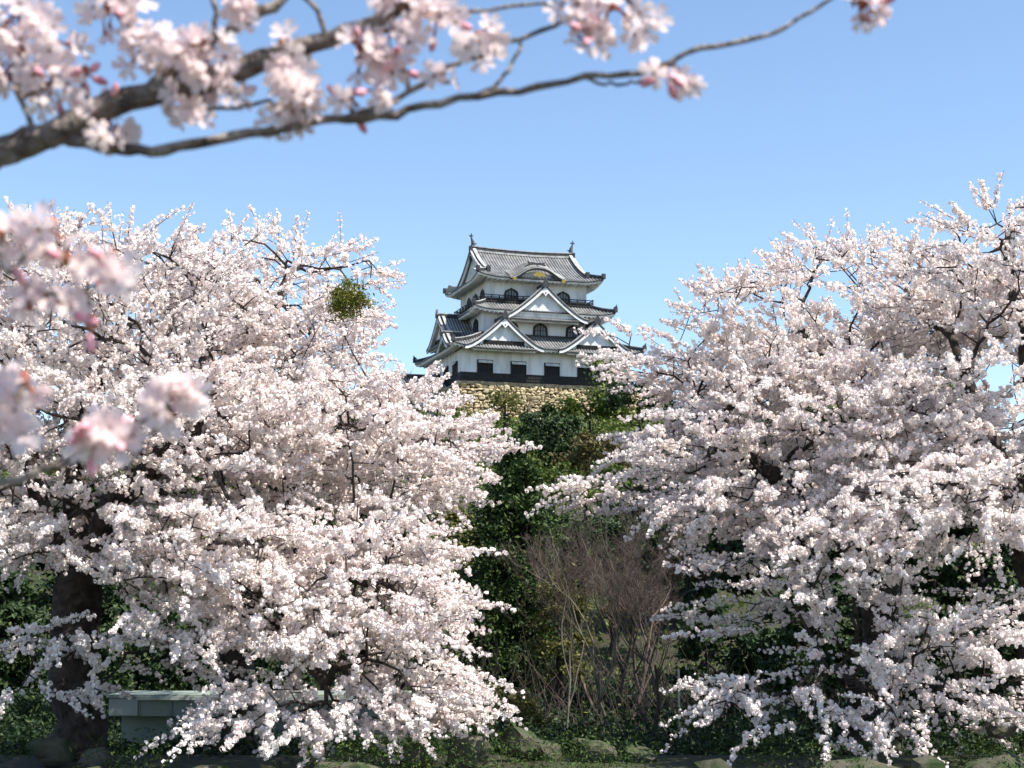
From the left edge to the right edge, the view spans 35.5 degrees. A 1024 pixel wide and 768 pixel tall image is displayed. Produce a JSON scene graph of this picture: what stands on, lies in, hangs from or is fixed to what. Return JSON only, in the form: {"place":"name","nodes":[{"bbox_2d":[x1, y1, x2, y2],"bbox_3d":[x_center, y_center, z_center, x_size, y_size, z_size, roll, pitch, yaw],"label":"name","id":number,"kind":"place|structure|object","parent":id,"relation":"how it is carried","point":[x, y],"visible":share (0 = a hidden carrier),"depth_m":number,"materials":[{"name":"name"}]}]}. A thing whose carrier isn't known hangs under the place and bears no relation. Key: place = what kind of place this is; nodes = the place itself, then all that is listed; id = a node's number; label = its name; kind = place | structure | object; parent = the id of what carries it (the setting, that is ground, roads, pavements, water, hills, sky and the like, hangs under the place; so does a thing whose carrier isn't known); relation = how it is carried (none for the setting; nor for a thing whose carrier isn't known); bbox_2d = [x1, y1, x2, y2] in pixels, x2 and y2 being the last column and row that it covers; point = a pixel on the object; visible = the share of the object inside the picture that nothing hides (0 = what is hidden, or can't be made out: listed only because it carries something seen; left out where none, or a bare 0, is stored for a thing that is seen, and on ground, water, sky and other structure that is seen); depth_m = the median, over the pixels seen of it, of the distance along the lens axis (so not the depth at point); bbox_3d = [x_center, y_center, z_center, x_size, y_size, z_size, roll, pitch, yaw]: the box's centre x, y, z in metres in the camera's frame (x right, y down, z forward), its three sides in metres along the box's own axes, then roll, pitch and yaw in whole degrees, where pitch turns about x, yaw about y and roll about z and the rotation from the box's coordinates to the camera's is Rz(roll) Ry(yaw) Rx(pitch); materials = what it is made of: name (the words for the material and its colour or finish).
{"place":"outdoors","nodes":[
{"label":"outdoors","id":0,"kind":"place"},
{"bbox_2d":[0,198,144,353],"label":"cherry bough","id":1,"kind":"object","parent":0,"point":[112,275],"visible":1,"depth_m":1.32,"materials":[{"name":"pink plant"}]},
{"bbox_2d":[0,355,212,487],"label":"cherry bough","id":2,"kind":"object","parent":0,"point":[103,436],"visible":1,"depth_m":1.34,"materials":[{"name":"pink plant"}]},
{"bbox_2d":[0,0,894,168],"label":"cherry bough","id":3,"kind":"object","parent":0,"point":[282,63],"visible":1,"depth_m":1.60,"materials":[{"name":"pink plant"}]},
{"bbox_2d":[0,426,1023,767],"bbox_3d":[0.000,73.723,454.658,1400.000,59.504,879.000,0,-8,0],"label":"hill","id":4,"kind":"structure","parent":0,"point":[270,760],"depth_m":24.27,"materials":[{"name":"green plant"}]},
{"bbox_2d":[0,564,51,695],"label":"evergreen tree","id":5,"kind":"object","parent":4,"relation":"on","point":[19,611],"visible":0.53,"depth_m":39.08,"materials":[{"name":"green plant"}]},
{"bbox_2d":[28,737,73,766],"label":"boulder","id":6,"kind":"object","parent":4,"relation":"on","point":[50,752],"visible":0.98,"depth_m":22.52,"materials":[{"name":"stone"}]},
{"bbox_2d":[0,475,133,633],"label":"evergreen tree","id":7,"kind":"object","parent":4,"relation":"on","point":[48,585],"visible":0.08,"depth_m":44.18,"materials":[{"name":"green plant"}]},
{"bbox_2d":[79,747,112,767],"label":"boulder","id":8,"kind":"object","parent":4,"relation":"on","point":[87,763],"visible":0.9,"depth_m":22.14,"materials":[{"name":"stone"}]},
{"bbox_2d":[42,581,193,741],"bbox_3d":[-9.081,6.642,37.484,3.685,4.381,3.372,0,-8,0],"label":"evergreen tree","id":9,"kind":"object","parent":4,"relation":"on","point":[111,599],"visible":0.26,"depth_m":37.02,"materials":[{"name":"green plant"}]},
{"bbox_2d":[0,196,372,758],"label":"cherry tree","id":10,"kind":"object","parent":4,"relation":"on","point":[68,534],"visible":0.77,"depth_m":23.02,"materials":[{"name":"pink plant"}]},
{"bbox_2d":[133,444,271,651],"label":"evergreen tree","id":11,"kind":"object","parent":4,"relation":"on","point":[197,478],"visible":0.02,"depth_m":43.27,"materials":[{"name":"green plant"}]},
{"bbox_2d":[167,597,322,690],"bbox_3d":[-6.754,6.994,39.443,4.324,4.217,3.762,0,-8,0],"label":"evergreen tree","id":12,"kind":"object","parent":4,"relation":"on","point":[266,666],"visible":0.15,"depth_m":38.65,"materials":[{"name":"green plant"}]},
{"bbox_2d":[106,691,411,754],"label":"shed","id":13,"kind":"structure","parent":4,"relation":"on","point":[142,710],"depth_m":30.33,"materials":[{"name":"grey"}]},
{"bbox_2d":[84,204,543,767],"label":"cherry tree","id":14,"kind":"object","parent":4,"relation":"on","point":[384,430],"visible":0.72,"depth_m":23.50,"materials":[{"name":"pink plant"}]},
{"bbox_2d":[318,274,378,322],"bbox_3d":[-2.601,-1.332,25.422,0.932,0.812,0.922,3,-9,-21],"label":"mistletoe","id":15,"kind":"object","parent":14,"relation":"attached to","point":[346,300],"visible":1,"depth_m":25.36,"materials":[{"name":"green plant"}]},
{"bbox_2d":[259,465,407,690],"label":"evergreen tree","id":16,"kind":"object","parent":4,"relation":"on","point":[362,516],"depth_m":48.83,"materials":[{"name":"green plant"}]},
{"bbox_2d":[331,586,454,689],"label":"evergreen tree","id":17,"kind":"object","parent":4,"relation":"on","point":[362,652],"visible":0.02,"depth_m":40.89,"materials":[{"name":"green plant"}]},
{"bbox_2d":[393,741,432,765],"bbox_3d":[-1.412,5.315,22.882,0.596,0.396,0.421,0,-8,0],"label":"boulder","id":18,"kind":"object","parent":4,"relation":"on","point":[414,755],"visible":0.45,"depth_m":22.75,"materials":[{"name":"stone"}]},
{"bbox_2d":[391,373,446,416],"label":"turret corridor","id":19,"kind":"object","parent":4,"relation":"on","point":[408,377],"visible":0.16,"depth_m":188.81,"materials":[{"name":"paint"}]},
{"bbox_2d":[396,500,487,629],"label":"evergreen tree","id":20,"kind":"object","parent":4,"relation":"on","point":[452,517],"visible":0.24,"depth_m":59.30,"materials":[{"name":"green plant"}]},
{"bbox_2d":[445,735,490,767],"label":"boulder","id":21,"kind":"object","parent":4,"relation":"on","point":[472,740],"visible":0.77,"depth_m":22.29,"materials":[{"name":"stone"}]},
{"bbox_2d":[481,385,528,431],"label":"evergreen tree","id":22,"kind":"object","parent":4,"relation":"on","point":[501,401],"visible":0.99,"depth_m":150.89,"materials":[{"name":"green plant"}]},
{"bbox_2d":[463,677,555,747],"bbox_3d":[-0.298,6.671,30.390,1.928,2.178,1.732,6,-10,-37],"label":"shrub","id":23,"kind":"object","parent":4,"relation":"on","point":[525,704],"visible":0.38,"depth_m":30.43,"materials":[{"name":"green plant"}]},
{"bbox_2d":[0,655,1022,754],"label":"undergrowth","id":24,"kind":"object","parent":4,"relation":"on","point":[37,709],"visible":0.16,"depth_m":27.40,"materials":[{"name":"green plant"}]},
{"bbox_2d":[0,405,1022,747],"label":"ground cover","id":25,"kind":"object","parent":4,"relation":"on","point":[604,425],"visible":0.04,"depth_m":107.03,"materials":[{"name":"green plant"}]},
{"bbox_2d":[0,719,1023,767],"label":"undergrowth","id":26,"kind":"object","parent":4,"relation":"on","point":[517,760],"visible":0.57,"depth_m":22.22,"materials":[{"name":"green plant"}]},
{"bbox_2d":[501,727,540,759],"bbox_3d":[0.128,5.275,23.516,0.592,0.494,0.483,0,-8,0],"label":"boulder","id":27,"kind":"object","parent":4,"relation":"on","point":[519,732],"visible":0.78,"depth_m":23.39,"materials":[{"name":"stone"}]},
{"bbox_2d":[446,434,597,708],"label":"conifer","id":28,"kind":"object","parent":4,"relation":"on","point":[503,520],"visible":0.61,"depth_m":47.05,"materials":[{"name":"green plant"}]},
{"bbox_2d":[494,435,564,493],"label":"evergreen tree","id":29,"kind":"object","parent":4,"relation":"on","point":[532,455],"visible":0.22,"depth_m":79.83,"materials":[{"name":"green plant"}]},
{"bbox_2d":[492,400,602,523],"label":"evergreen tree","id":30,"kind":"object","parent":4,"relation":"on","point":[555,428],"visible":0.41,"depth_m":95.17,"materials":[{"name":"green plant"}]},
{"bbox_2d":[438,380,660,425],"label":"stone rampart","id":31,"kind":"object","parent":4,"relation":"on","point":[536,395],"visible":0.25,"depth_m":183.64,"materials":[{"name":"brown stone"}]},
{"bbox_2d":[413,233,646,386],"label":"castle keep","id":32,"kind":"structure","parent":31,"relation":"on","point":[518,316],"depth_m":187.92,"materials":[{"name":"paint"}]},
{"bbox_2d":[537,740,561,760],"bbox_3d":[0.479,5.479,23.773,0.515,0.400,0.428,0,-8,0],"label":"boulder","id":33,"kind":"object","parent":4,"relation":"on","point":[549,748],"visible":0.3,"depth_m":23.62,"materials":[{"name":"stone"}]},
{"bbox_2d":[492,524,607,721],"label":"bare tree","id":34,"kind":"object","parent":4,"relation":"on","point":[569,581],"visible":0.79,"depth_m":43.26,"materials":[{"name":"brown plant"}]},
{"bbox_2d":[89,752,1023,767],"bbox_3d":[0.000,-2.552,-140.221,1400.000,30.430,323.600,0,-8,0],"label":"stone wall","id":35,"kind":"structure","parent":4,"relation":"on","point":[929,761],"depth_m":20.86,"materials":[{"name":"grey stone"}]},
{"bbox_2d":[520,563,598,720],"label":"shrub","id":36,"kind":"object","parent":4,"relation":"on","point":[544,651],"visible":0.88,"depth_m":43.28,"materials":[{"name":"green plant"}]},
{"bbox_2d":[501,468,649,740],"bbox_3d":[1.260,4.878,32.240,2.966,6.199,2.217,0,-8,0],"label":"bare tree","id":37,"kind":"object","parent":4,"relation":"on","point":[598,687],"visible":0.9,"depth_m":32.32,"materials":[{"name":"brown plant"}]},
{"bbox_2d":[553,531,619,733],"bbox_3d":[1.553,5.844,35.583,2.064,5.189,0.877,-7,-10,39],"label":"bare tree","id":38,"kind":"object","parent":4,"relation":"on","point":[569,699],"visible":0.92,"depth_m":35.47,"materials":[{"name":"brown plant"}]},
{"bbox_2d":[544,457,632,602],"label":"evergreen tree","id":39,"kind":"object","parent":4,"relation":"on","point":[562,465],"visible":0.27,"depth_m":69.73,"materials":[{"name":"green plant"}]},
{"bbox_2d":[549,427,632,519],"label":"evergreen tree","id":40,"kind":"object","parent":4,"relation":"on","point":[584,440],"visible":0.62,"depth_m":83.44,"materials":[{"name":"green plant"}]},
{"bbox_2d":[569,738,616,762],"bbox_3d":[1.233,5.453,23.435,0.481,0.511,0.677,7,-11,-40],"label":"boulder","id":41,"kind":"object","parent":4,"relation":"on","point":[599,751],"visible":0.52,"depth_m":23.27,"materials":[{"name":"stone"}]},
{"bbox_2d":[551,382,636,473],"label":"evergreen tree","id":42,"kind":"object","parent":4,"relation":"on","point":[579,408],"visible":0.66,"depth_m":118.33,"materials":[{"name":"green plant"}]},
{"bbox_2d":[575,358,627,390],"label":"evergreen tree","id":43,"kind":"object","parent":4,"relation":"on","point":[596,363],"visible":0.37,"depth_m":173.65,"materials":[{"name":"green plant"}]},
{"bbox_2d":[541,498,680,705],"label":"bare tree","id":44,"kind":"object","parent":4,"relation":"on","point":[582,548],"visible":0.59,"depth_m":46.98,"materials":[{"name":"brown plant"}]},
{"bbox_2d":[548,512,679,661],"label":"bare tree","id":45,"kind":"object","parent":4,"relation":"on","point":[614,524],"visible":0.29,"depth_m":59.16,"materials":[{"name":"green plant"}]},
{"bbox_2d":[566,487,680,698],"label":"bare tree","id":46,"kind":"object","parent":4,"relation":"on","point":[634,624],"visible":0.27,"depth_m":48.25,"materials":[{"name":"brown plant"}]},
{"bbox_2d":[594,378,678,488],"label":"evergreen tree","id":47,"kind":"object","parent":4,"relation":"on","point":[619,399],"visible":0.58,"depth_m":112.15,"materials":[{"name":"green plant"}]},
{"bbox_2d":[587,517,686,729],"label":"bare tree","id":48,"kind":"object","parent":4,"relation":"on","point":[648,598],"visible":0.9,"depth_m":41.71,"materials":[{"name":"brown plant"}]},
{"bbox_2d":[621,745,657,762],"bbox_3d":[1.862,5.510,23.473,0.580,0.406,0.412,-3,-9,23],"label":"boulder","id":49,"kind":"object","parent":4,"relation":"on","point":[649,759],"visible":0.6,"depth_m":23.39,"materials":[{"name":"stone"}]},
{"bbox_2d":[278,602,1016,754],"bbox_3d":[3.433,7.724,43.846,18.556,3.385,25.598,0,-8,0],"label":"brushwood","id":50,"kind":"object","parent":4,"relation":"on","point":[626,695],"visible":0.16,"depth_m":38.86,"materials":[{"name":"plant"}]},
{"bbox_2d":[618,600,686,752],"bbox_3d":[2.574,5.806,30.159,1.379,3.630,1.384,0,-8,0],"label":"bare tree","id":51,"kind":"object","parent":4,"relation":"on","point":[656,683],"visible":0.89,"depth_m":29.95,"materials":[{"name":"brown plant"}]},
{"bbox_2d":[570,486,742,714],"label":"bare tree","id":52,"kind":"object","parent":4,"relation":"on","point":[662,575],"visible":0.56,"depth_m":43.63,"materials":[{"name":"brown plant"}]},
{"bbox_2d":[593,472,719,626],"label":"evergreen tree","id":53,"kind":"object","parent":4,"relation":"on","point":[694,581],"visible":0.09,"depth_m":65.51,"materials":[{"name":"green plant"}]},
{"bbox_2d":[677,670,680,754],"bbox_3d":[3.076,6.242,29.416,0.048,1.950,0.048,0,-8,0],"label":"post","id":54,"kind":"object","parent":4,"relation":"on","point":[679,701],"visible":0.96,"depth_m":29.46,"materials":[{"name":"silver metal"}]},
{"bbox_2d":[633,488,763,701],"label":"evergreen tree","id":55,"kind":"object","parent":4,"relation":"on","point":[708,591],"visible":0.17,"depth_m":45.38,"materials":[{"name":"green plant"}]},
{"bbox_2d":[662,597,781,722],"bbox_3d":[5.344,7.194,39.422,3.314,3.852,2.935,0,-8,0],"label":"evergreen tree","id":56,"kind":"object","parent":4,"relation":"on","point":[693,648],"visible":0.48,"depth_m":39.10,"materials":[{"name":"green plant"}]},
{"bbox_2d":[665,384,821,489],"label":"evergreen tree","id":57,"kind":"object","parent":4,"relation":"on","point":[808,408],"depth_m":88.60,"materials":[{"name":"green plant"}]},
{"bbox_2d":[524,207,1023,754],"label":"cherry tree","id":58,"kind":"object","parent":4,"relation":"on","point":[728,405],"visible":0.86,"depth_m":26.33,"materials":[{"name":"pink plant"}]},
{"bbox_2d":[708,483,859,700],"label":"evergreen tree","id":59,"kind":"object","parent":4,"relation":"on","point":[832,554],"visible":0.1,"depth_m":43.21,"materials":[{"name":"green plant"}]},
{"bbox_2d":[745,571,914,733],"bbox_3d":[7.321,6.470,36.502,3.598,4.451,3.478,3,-9,-21],"label":"evergreen tree","id":60,"kind":"object","parent":4,"relation":"on","point":[777,660],"visible":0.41,"depth_m":36.01,"materials":[{"name":"green plant"}]},
{"bbox_2d":[650,497,1023,767],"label":"cherry tree","id":61,"kind":"object","parent":4,"relation":"on","point":[858,693],"visible":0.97,"depth_m":23.08,"materials":[{"name":"pink plant"}]},
{"bbox_2d":[857,739,900,764],"bbox_3d":[5.300,5.310,23.130,0.533,0.378,0.489,3,-8,-19],"label":"boulder","id":62,"kind":"object","parent":4,"relation":"on","point":[881,757],"visible":0.34,"depth_m":22.95,"materials":[{"name":"stone"}]},
{"bbox_2d":[812,455,959,630],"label":"evergreen tree","id":63,"kind":"object","parent":4,"relation":"on","point":[836,621],"depth_m":45.87,"materials":[{"name":"green plant"}]},
{"bbox_2d":[753,171,1023,754],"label":"cherry tree","id":64,"kind":"object","parent":4,"relation":"on","point":[991,481],"visible":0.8,"depth_m":24.14,"materials":[{"name":"pink plant"}]},
{"bbox_2d":[810,375,991,438],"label":"evergreen tree","id":65,"kind":"object","parent":4,"relation":"on","point":[831,406],"visible":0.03,"depth_m":88.20,"materials":[{"name":"green plant"}]},
{"bbox_2d":[897,484,1019,700],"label":"evergreen tree","id":66,"kind":"object","parent":4,"relation":"on","point":[947,576],"visible":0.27,"depth_m":43.33,"materials":[{"name":"green plant"}]},
{"bbox_2d":[899,602,1019,726],"bbox_3d":[9.803,6.951,37.374,4.013,3.723,3.575,8,-11,-43],"label":"evergreen tree","id":67,"kind":"object","parent":4,"relation":"on","point":[937,662],"visible":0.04,"depth_m":36.69,"materials":[{"name":"green plant"}]},
{"bbox_2d":[964,580,1023,712],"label":"evergreen tree","id":68,"kind":"object","parent":4,"relation":"on","point":[1008,653],"visible":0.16,"depth_m":34.97,"materials":[{"name":"green plant"}]},
{"bbox_2d":[985,709,1016,738],"bbox_3d":[7.260,5.008,23.710,0.533,0.513,0.524,0,-8,0],"label":"boulder","id":69,"kind":"object","parent":4,"relation":"on","point":[990,728],"visible":0.42,"depth_m":23.51,"materials":[{"name":"stone"}]},
{"bbox_2d":[0,0,1023,452],"label":"sky","id":70,"kind":"structure","parent":0,"point":[814,119],"materials":[{"name":"blue"}]}
]}

